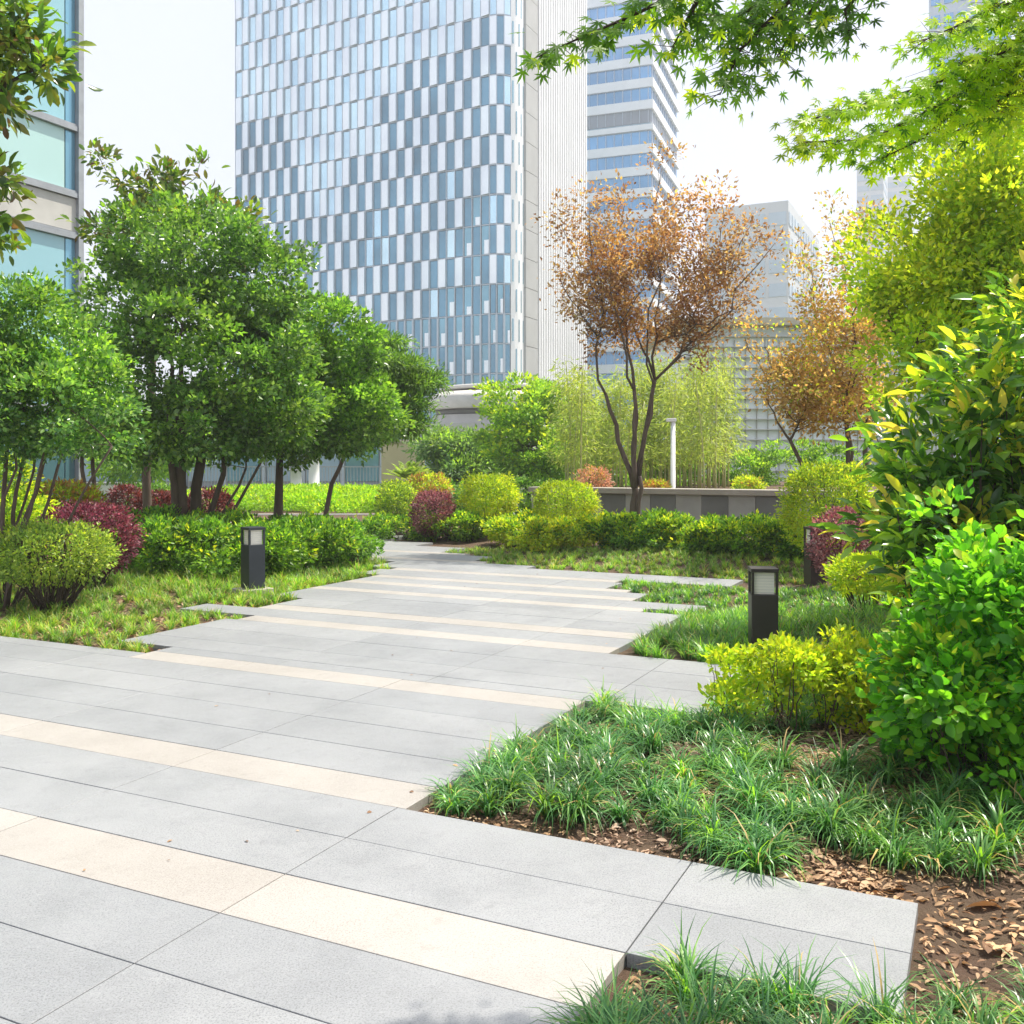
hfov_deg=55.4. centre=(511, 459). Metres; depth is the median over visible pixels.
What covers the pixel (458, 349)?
window
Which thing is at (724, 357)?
bamboo
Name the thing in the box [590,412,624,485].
bamboo
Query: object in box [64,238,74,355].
window
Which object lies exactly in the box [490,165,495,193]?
window
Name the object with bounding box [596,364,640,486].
bamboo
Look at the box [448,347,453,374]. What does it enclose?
window
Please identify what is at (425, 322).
window
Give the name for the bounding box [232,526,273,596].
bollard light
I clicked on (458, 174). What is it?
window
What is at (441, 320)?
window
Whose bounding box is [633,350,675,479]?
bamboo
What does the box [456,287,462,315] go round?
window
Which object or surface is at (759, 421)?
lattice building
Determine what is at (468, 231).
window
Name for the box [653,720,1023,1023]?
fallen leaves
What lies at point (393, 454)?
stone pillar
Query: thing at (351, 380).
osmanthus tree
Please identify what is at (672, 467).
lamp post
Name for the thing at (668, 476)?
bamboo
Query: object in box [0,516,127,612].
clipped shrub
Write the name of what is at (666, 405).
bamboo
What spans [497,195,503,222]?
window
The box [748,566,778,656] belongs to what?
bollard light
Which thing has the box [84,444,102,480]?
window
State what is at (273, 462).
window
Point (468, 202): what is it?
window
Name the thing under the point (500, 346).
window
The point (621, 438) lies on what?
bamboo
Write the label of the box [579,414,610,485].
bamboo
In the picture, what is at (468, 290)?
window
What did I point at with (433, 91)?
window
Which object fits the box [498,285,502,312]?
window
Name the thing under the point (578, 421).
bamboo
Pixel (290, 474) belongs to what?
railing
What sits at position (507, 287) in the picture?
window
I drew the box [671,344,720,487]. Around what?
bamboo
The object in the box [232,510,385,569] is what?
hedge
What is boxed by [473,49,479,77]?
window
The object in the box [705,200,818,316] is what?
pale office block
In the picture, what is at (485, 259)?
window
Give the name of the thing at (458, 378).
window
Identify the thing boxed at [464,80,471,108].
window
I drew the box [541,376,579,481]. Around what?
bamboo
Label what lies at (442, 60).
window
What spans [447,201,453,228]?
window
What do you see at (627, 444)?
bamboo
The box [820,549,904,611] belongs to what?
golden shrub
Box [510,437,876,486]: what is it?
background hedge
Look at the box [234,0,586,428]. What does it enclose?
office tower
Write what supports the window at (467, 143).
in the office tower at (409, 166)
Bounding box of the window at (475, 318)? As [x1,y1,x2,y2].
[473,316,478,343]
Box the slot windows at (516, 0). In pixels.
[512,0,523,382]
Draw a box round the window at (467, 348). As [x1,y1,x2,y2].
[465,346,470,373]
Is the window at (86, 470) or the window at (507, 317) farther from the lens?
the window at (507, 317)
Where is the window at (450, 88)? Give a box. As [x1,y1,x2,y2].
[447,84,453,111]
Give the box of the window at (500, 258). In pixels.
[497,255,503,282]
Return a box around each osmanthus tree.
[50,188,337,540]
[212,281,415,516]
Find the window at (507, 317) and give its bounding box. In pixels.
[505,315,509,342]
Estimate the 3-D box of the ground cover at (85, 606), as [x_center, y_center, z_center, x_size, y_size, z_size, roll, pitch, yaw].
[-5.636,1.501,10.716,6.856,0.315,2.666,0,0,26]
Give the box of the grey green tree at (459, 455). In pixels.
[400,422,513,490]
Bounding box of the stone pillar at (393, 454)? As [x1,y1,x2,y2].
[381,440,423,485]
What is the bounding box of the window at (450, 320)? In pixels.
[448,317,453,345]
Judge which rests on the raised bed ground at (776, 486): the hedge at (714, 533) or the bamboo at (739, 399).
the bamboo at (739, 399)
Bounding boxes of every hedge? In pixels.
[67,503,325,579]
[156,482,386,513]
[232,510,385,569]
[360,509,492,541]
[377,473,562,516]
[480,507,636,552]
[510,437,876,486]
[579,506,838,561]
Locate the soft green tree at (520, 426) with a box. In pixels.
[466,369,612,504]
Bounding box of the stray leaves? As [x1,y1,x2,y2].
[83,574,620,870]
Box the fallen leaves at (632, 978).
[619,968,859,1023]
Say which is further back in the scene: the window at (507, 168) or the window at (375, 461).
the window at (507, 168)
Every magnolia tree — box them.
[0,0,102,265]
[54,137,277,521]
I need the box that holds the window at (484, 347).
[482,345,487,372]
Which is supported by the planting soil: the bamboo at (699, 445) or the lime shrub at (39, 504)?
the lime shrub at (39, 504)
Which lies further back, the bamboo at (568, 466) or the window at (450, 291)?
the window at (450, 291)
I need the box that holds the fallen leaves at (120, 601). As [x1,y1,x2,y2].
[0,576,278,652]
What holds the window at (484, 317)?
in the office tower at (409, 166)
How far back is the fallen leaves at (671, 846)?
4.38 m
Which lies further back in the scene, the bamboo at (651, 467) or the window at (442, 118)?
the window at (442, 118)
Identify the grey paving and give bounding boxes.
[0,534,917,1023]
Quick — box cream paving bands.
[0,549,647,1017]
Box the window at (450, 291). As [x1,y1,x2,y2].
[448,288,453,315]
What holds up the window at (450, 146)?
in the office tower at (409, 166)
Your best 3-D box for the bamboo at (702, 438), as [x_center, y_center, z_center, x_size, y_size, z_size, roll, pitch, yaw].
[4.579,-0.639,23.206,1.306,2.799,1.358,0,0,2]
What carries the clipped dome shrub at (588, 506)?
on the planting soil
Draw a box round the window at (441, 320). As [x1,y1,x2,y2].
[439,318,444,345]
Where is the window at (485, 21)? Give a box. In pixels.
[481,17,488,45]
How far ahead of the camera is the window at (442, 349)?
134.07 m
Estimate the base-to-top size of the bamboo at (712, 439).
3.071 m
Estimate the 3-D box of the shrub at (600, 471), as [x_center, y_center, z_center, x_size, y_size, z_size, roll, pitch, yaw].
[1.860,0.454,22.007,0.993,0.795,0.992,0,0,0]
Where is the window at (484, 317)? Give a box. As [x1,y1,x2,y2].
[482,315,487,343]
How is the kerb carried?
on the service road
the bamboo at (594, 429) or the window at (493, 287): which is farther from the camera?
the window at (493, 287)
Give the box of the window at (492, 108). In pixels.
[490,106,495,133]
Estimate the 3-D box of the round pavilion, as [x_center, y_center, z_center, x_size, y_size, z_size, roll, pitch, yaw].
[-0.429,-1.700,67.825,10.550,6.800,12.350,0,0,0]
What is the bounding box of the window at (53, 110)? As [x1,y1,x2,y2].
[1,0,63,119]
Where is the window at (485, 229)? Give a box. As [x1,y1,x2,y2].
[482,226,488,253]
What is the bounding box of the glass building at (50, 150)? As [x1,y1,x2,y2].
[0,0,83,504]
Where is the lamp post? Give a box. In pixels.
[666,418,675,487]
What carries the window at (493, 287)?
in the office tower at (409, 166)
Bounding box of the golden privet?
[697,618,898,736]
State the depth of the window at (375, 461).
61.93 m
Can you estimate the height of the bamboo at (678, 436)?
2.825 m
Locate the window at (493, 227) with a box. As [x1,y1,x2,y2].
[490,225,495,253]
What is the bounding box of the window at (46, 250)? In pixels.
[0,227,63,403]
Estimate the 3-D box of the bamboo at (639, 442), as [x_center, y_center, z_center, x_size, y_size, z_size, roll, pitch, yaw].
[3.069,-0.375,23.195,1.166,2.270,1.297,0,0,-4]
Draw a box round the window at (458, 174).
[455,170,462,197]
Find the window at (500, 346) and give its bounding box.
[498,344,502,372]
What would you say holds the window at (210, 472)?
in the podium building at (374, 461)
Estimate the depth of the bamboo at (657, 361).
25.75 m
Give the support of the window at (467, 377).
in the office tower at (409, 166)
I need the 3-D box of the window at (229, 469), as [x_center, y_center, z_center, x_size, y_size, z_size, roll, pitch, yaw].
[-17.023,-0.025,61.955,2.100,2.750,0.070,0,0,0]
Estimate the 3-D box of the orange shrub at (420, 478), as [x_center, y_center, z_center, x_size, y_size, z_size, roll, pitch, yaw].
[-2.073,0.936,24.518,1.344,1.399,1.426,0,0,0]
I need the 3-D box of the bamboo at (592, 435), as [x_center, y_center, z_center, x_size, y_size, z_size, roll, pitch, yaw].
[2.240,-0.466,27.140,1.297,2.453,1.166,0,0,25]
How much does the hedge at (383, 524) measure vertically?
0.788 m
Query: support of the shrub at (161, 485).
on the planting soil
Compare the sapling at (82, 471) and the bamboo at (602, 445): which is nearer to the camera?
the sapling at (82, 471)
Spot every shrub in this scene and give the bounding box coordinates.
[0,448,63,529]
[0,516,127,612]
[2,527,46,597]
[15,475,111,557]
[36,498,150,588]
[104,483,141,520]
[125,480,170,509]
[129,488,170,523]
[187,485,236,523]
[372,478,421,532]
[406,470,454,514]
[407,488,458,539]
[457,471,523,535]
[531,477,604,529]
[573,463,616,486]
[638,477,671,487]
[729,473,766,488]
[769,458,877,563]
[803,504,887,584]
[806,248,1023,625]
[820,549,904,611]
[848,478,1023,813]
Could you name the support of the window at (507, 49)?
in the office tower at (409, 166)
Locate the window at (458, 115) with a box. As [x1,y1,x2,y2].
[455,111,462,139]
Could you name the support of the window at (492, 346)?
in the office tower at (409, 166)
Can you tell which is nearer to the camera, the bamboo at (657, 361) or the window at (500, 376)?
the bamboo at (657, 361)
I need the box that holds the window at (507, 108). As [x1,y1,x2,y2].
[505,106,510,133]
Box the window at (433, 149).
[430,145,436,172]
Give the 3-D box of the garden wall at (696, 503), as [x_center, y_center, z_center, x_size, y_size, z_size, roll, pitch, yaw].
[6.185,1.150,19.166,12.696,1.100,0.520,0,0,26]
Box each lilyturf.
[367,544,865,584]
[423,676,1023,889]
[529,907,1023,1023]
[609,574,912,618]
[625,597,906,724]
[853,943,1023,1023]
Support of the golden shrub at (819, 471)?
on the planting soil
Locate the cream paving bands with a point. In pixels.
(492, 953)
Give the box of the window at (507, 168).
[505,166,510,193]
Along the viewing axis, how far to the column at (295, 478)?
43.79 m
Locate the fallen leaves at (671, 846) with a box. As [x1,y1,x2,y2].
[424,707,918,898]
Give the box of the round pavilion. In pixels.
[428,383,578,465]
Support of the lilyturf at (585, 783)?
on the planting soil
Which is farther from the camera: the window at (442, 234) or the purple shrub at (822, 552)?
the window at (442, 234)
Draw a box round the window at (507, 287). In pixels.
[505,285,509,312]
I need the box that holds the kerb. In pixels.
[74,514,373,522]
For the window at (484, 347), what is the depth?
131.16 m
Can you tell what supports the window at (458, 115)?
in the office tower at (409, 166)
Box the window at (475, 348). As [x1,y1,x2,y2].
[473,345,478,373]
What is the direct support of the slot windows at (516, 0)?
in the office tower at (409, 166)
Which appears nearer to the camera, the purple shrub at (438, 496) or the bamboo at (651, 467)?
the purple shrub at (438, 496)
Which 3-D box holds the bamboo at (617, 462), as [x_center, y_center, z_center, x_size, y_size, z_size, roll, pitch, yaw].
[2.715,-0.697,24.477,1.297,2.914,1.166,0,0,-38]
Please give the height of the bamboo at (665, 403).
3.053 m
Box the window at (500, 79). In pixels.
[497,76,503,103]
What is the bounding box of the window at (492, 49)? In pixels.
[490,46,495,74]
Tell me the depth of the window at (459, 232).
132.90 m
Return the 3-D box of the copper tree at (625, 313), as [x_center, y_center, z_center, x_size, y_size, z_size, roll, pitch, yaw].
[2.645,-2.023,17.257,4.646,7.352,3.079,0,0,21]
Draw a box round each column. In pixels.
[289,469,302,484]
[309,458,318,489]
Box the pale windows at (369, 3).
[236,0,509,317]
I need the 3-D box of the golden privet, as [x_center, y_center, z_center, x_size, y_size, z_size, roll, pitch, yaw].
[1.877,1.305,5.756,1.572,0.730,0.781,0,0,0]
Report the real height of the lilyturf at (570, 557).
0.336 m
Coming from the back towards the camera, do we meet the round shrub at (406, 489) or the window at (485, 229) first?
the window at (485, 229)
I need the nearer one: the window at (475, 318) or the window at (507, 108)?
the window at (507, 108)
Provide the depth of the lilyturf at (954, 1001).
2.80 m
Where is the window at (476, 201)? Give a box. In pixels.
[473,197,479,225]
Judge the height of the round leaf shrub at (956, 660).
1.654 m
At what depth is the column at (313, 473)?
43.79 m
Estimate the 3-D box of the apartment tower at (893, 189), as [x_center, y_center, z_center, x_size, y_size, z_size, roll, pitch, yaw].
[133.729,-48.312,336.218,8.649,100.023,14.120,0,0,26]
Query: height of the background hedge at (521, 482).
1.531 m
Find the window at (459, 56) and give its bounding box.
[455,52,462,80]
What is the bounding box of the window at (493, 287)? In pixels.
[491,285,495,312]
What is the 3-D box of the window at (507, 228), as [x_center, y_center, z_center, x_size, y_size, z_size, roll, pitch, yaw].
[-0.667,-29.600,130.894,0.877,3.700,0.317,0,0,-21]
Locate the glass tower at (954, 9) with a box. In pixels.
[929,0,1010,452]
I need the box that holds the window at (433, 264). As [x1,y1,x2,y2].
[430,261,436,288]
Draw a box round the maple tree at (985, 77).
[510,0,1023,193]
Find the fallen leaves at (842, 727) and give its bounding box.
[748,688,870,739]
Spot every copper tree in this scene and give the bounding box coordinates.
[524,132,798,517]
[726,190,912,551]
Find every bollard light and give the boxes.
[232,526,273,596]
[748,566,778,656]
[803,526,826,584]
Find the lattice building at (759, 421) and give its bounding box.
[640,317,965,481]
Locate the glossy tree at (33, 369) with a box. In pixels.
[0,266,151,610]
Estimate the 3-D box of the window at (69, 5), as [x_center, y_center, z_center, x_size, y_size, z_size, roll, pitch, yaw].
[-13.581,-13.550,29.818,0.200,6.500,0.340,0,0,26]
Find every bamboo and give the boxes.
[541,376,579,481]
[545,355,596,481]
[545,393,599,479]
[546,367,595,479]
[551,362,614,481]
[555,375,602,480]
[558,369,613,482]
[561,382,599,476]
[564,399,601,483]
[572,365,612,484]
[579,406,614,483]
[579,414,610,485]
[582,379,623,482]
[588,388,625,486]
[588,417,618,486]
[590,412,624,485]
[595,390,637,486]
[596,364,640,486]
[597,375,644,486]
[599,370,644,486]
[599,410,650,487]
[617,372,648,486]
[618,362,660,484]
[619,397,663,476]
[625,348,663,464]
[626,363,662,480]
[630,363,676,478]
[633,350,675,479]
[636,384,675,479]
[639,396,669,477]
[643,356,683,480]
[644,373,696,484]
[646,357,686,480]
[648,375,683,483]
[649,367,697,470]
[656,386,696,487]
[658,361,699,487]
[662,378,705,486]
[668,397,693,485]
[669,357,727,487]
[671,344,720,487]
[675,343,729,488]
[676,383,706,486]
[677,376,715,486]
[678,374,730,488]
[687,349,734,486]
[688,362,742,488]
[695,365,736,488]
[695,379,735,486]
[701,369,739,487]
[703,345,751,486]
[704,348,749,487]
[708,366,751,486]
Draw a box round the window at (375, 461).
[346,443,378,480]
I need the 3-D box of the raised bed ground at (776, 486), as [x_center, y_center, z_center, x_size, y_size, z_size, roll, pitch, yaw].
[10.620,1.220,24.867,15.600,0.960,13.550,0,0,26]
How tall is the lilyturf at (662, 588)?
0.305 m
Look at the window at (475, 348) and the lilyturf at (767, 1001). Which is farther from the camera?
the window at (475, 348)
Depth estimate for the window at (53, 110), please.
29.14 m
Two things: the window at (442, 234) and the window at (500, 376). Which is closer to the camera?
the window at (500, 376)
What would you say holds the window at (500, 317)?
in the office tower at (409, 166)
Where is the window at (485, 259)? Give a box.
[482,255,488,283]
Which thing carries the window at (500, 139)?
in the office tower at (409, 166)
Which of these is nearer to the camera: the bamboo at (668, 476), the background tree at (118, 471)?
the bamboo at (668, 476)
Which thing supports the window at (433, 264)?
in the office tower at (409, 166)
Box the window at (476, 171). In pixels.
[473,168,479,195]
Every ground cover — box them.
[0,579,245,652]
[26,543,394,607]
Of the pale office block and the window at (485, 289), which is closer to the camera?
the window at (485, 289)
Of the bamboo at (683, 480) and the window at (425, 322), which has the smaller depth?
the bamboo at (683, 480)
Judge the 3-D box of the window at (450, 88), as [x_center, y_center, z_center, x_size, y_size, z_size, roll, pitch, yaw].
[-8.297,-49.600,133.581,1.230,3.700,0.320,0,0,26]
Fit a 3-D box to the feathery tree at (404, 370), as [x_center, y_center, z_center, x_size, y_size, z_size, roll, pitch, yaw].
[-2.749,-0.508,19.483,3.282,4.378,2.435,0,0,0]
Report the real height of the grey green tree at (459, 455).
2.981 m
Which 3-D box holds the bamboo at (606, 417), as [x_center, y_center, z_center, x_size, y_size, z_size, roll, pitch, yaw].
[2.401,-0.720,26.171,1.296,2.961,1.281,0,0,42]
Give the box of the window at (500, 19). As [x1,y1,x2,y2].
[497,16,503,43]
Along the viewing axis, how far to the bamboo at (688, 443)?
26.59 m
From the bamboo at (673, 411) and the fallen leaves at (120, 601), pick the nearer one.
the fallen leaves at (120, 601)
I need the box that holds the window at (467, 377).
[465,375,470,383]
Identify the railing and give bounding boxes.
[163,466,380,488]
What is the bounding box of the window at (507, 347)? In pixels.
[505,344,509,372]
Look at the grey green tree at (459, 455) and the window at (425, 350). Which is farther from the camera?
the window at (425, 350)
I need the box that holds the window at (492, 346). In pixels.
[491,344,494,372]
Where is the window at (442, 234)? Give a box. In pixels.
[439,231,445,258]
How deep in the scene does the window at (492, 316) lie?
130.68 m
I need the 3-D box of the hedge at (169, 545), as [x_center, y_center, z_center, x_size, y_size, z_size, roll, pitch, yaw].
[-4.601,1.171,14.105,3.412,1.036,4.336,0,0,-24]
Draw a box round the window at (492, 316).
[491,315,494,342]
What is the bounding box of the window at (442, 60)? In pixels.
[439,56,445,83]
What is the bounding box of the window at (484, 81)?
[481,77,488,105]
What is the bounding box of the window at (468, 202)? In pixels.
[465,198,471,226]
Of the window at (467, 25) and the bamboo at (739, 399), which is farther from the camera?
the window at (467, 25)
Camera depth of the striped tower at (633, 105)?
180.94 m
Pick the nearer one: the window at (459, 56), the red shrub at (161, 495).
the red shrub at (161, 495)
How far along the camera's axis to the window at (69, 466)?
29.75 m
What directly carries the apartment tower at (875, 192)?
on the ground at (390, 505)
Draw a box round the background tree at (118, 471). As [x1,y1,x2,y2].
[84,432,219,486]
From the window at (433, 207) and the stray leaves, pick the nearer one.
the stray leaves
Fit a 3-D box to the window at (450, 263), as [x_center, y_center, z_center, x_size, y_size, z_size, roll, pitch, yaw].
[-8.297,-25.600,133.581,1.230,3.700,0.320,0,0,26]
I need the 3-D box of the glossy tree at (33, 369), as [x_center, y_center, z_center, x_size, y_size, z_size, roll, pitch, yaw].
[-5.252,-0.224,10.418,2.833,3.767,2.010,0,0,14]
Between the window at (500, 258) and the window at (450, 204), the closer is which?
the window at (500, 258)
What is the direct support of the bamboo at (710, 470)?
on the raised bed ground at (776, 486)
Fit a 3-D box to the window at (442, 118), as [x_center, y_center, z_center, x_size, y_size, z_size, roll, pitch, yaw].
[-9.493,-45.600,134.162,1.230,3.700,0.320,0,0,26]
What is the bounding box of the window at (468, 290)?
[465,287,471,314]
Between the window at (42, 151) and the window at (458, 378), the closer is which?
the window at (42, 151)
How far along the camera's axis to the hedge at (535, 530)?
16.93 m
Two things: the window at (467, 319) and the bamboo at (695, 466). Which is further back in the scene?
the window at (467, 319)
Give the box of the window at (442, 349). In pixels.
[439,347,444,374]
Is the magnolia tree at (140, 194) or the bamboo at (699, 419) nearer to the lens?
the magnolia tree at (140, 194)
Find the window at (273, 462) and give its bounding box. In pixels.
[267,455,296,480]
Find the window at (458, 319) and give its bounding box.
[456,317,461,344]
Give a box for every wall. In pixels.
[86,482,136,497]
[528,486,884,534]
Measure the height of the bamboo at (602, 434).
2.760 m
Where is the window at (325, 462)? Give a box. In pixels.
[306,451,338,480]
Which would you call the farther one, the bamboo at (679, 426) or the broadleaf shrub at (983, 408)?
the bamboo at (679, 426)
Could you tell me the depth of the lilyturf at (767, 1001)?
2.79 m
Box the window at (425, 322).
[423,319,427,346]
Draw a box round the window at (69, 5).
[64,0,74,123]
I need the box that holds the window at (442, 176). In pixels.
[439,173,445,200]
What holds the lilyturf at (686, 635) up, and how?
on the planting soil
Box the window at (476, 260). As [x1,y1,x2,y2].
[473,256,479,284]
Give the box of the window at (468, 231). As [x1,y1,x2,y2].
[465,228,471,255]
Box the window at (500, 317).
[498,314,502,342]
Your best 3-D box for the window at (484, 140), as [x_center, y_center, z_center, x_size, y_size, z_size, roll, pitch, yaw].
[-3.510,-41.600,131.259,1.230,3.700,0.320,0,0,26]
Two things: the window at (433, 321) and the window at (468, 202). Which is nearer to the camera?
the window at (468, 202)
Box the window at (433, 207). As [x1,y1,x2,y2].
[430,203,436,230]
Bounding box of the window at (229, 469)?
[227,455,260,480]
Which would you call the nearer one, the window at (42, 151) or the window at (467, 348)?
the window at (42, 151)
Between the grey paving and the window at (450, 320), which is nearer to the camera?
the grey paving
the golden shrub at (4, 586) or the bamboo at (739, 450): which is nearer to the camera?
the golden shrub at (4, 586)
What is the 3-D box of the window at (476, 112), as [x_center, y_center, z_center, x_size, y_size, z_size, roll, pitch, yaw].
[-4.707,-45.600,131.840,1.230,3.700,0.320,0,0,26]
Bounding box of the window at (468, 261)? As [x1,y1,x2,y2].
[465,257,471,285]
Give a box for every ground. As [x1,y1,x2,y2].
[104,470,628,510]
[623,481,919,490]
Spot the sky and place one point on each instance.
(164, 70)
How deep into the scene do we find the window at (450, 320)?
133.45 m
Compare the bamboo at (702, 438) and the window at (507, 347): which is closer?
the bamboo at (702, 438)
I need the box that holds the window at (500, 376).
[498,374,502,381]
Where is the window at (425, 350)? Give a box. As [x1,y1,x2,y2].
[423,348,427,366]
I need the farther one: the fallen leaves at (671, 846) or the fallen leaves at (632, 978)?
the fallen leaves at (671, 846)
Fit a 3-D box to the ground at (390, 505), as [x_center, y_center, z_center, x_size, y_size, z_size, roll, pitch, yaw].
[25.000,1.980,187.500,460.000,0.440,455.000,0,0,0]
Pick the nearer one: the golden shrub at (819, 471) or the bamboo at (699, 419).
the golden shrub at (819, 471)
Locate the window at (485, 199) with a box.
[482,196,488,224]
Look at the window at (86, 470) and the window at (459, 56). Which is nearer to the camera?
the window at (86, 470)
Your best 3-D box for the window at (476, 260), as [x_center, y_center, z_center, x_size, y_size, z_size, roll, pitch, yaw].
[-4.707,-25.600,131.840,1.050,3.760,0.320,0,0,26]
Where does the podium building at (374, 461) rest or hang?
on the ground at (390, 505)
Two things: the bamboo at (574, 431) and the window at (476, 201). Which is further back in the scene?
the window at (476, 201)
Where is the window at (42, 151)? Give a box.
[0,114,63,186]
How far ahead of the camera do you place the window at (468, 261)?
132.25 m
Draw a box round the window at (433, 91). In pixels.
[430,87,436,114]
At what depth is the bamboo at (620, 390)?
24.22 m
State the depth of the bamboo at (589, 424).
27.49 m
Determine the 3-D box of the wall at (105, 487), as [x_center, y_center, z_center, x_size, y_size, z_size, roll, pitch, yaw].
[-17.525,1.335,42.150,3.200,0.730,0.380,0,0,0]
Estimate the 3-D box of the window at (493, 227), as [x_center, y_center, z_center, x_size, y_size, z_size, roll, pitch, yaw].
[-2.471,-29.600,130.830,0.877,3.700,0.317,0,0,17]
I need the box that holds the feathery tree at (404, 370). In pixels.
[307,323,456,517]
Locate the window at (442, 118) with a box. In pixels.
[439,114,445,142]
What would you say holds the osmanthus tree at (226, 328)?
on the planting soil
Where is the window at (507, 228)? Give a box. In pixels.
[505,225,510,253]
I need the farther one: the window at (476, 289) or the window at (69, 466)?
the window at (476, 289)
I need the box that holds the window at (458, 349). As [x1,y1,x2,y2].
[456,346,461,373]
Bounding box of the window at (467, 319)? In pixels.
[465,316,470,344]
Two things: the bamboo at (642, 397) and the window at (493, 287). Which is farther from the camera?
the window at (493, 287)
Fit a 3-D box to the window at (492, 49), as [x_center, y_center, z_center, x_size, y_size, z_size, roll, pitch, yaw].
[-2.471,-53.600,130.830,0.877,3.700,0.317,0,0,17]
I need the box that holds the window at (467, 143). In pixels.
[464,139,471,167]
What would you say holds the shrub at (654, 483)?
on the raised bed ground at (776, 486)
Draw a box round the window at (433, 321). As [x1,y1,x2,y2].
[431,319,436,346]
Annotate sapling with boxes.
[48,414,114,518]
[67,414,121,500]
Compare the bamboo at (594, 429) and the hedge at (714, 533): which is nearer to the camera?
the hedge at (714, 533)
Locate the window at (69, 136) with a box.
[64,129,74,190]
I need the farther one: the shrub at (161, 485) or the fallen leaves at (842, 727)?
the shrub at (161, 485)
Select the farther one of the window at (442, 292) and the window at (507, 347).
the window at (442, 292)
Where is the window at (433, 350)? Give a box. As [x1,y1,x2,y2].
[431,348,436,372]
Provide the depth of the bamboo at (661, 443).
25.36 m
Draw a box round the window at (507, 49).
[505,46,510,74]
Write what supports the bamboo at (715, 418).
on the raised bed ground at (776, 486)
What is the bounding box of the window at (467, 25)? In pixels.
[464,21,471,49]
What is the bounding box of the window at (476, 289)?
[473,286,479,313]
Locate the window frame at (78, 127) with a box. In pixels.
[0,0,83,482]
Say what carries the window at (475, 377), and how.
in the office tower at (409, 166)
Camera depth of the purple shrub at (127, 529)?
11.61 m
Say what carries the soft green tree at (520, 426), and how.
on the ground at (390, 505)
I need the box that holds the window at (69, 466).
[64,414,74,500]
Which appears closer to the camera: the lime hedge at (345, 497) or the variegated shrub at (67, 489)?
the variegated shrub at (67, 489)
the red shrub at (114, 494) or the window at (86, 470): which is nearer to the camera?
the red shrub at (114, 494)
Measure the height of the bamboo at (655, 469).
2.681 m
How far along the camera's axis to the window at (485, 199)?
131.10 m
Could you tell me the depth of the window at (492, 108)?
130.70 m
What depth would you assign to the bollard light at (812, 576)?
12.32 m
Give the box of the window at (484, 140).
[481,136,488,164]
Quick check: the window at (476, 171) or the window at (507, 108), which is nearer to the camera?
the window at (507, 108)
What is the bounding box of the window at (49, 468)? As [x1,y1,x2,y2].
[0,411,63,504]
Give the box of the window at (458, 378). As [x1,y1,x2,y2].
[456,376,461,384]
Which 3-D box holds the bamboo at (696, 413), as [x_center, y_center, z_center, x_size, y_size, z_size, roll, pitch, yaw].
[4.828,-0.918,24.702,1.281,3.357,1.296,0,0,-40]
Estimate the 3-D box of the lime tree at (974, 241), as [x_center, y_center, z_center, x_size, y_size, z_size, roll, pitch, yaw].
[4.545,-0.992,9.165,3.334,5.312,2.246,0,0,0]
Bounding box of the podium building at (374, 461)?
[84,423,493,486]
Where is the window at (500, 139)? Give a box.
[497,135,503,163]
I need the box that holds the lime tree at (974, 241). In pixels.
[814,92,1023,457]
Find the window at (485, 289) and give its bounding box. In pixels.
[482,285,488,313]
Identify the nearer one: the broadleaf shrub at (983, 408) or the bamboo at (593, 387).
the broadleaf shrub at (983, 408)
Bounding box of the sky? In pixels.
[84,0,1023,410]
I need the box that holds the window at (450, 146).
[447,142,453,169]
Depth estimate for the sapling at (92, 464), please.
19.25 m
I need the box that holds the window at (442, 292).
[439,289,445,316]
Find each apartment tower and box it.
[857,164,887,311]
[887,173,913,282]
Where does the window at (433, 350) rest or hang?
in the office tower at (409, 166)
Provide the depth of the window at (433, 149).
134.63 m
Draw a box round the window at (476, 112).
[473,108,479,136]
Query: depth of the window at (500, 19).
130.55 m
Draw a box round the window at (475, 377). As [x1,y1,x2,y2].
[473,375,478,383]
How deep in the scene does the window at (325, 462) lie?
61.93 m
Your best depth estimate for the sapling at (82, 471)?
18.96 m
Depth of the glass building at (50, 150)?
29.21 m
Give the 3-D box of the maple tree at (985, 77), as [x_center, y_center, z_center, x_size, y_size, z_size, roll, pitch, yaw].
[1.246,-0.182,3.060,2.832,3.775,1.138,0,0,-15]
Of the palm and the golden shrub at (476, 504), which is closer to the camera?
the golden shrub at (476, 504)
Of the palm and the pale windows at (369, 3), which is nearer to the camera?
the palm
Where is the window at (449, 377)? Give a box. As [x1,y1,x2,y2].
[448,376,453,385]
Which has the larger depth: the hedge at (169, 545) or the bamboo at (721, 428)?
the bamboo at (721, 428)
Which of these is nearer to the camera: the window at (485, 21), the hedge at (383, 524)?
the hedge at (383, 524)
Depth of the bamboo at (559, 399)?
23.49 m
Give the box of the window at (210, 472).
[189,439,220,480]
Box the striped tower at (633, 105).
[587,0,678,462]
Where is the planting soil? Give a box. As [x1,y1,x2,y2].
[0,505,1023,1023]
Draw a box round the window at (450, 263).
[447,259,453,286]
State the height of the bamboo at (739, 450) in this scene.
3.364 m
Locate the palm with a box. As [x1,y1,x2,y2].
[379,461,431,502]
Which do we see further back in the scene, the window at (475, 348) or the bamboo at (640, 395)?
the window at (475, 348)
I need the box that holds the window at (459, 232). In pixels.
[455,229,462,256]
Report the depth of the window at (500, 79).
130.55 m
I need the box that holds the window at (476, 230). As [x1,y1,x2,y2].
[473,227,479,254]
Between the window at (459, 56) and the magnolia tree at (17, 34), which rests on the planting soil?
the magnolia tree at (17, 34)
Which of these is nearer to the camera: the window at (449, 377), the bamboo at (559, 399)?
the bamboo at (559, 399)
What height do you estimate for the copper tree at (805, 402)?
6.026 m
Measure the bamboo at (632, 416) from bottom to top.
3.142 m

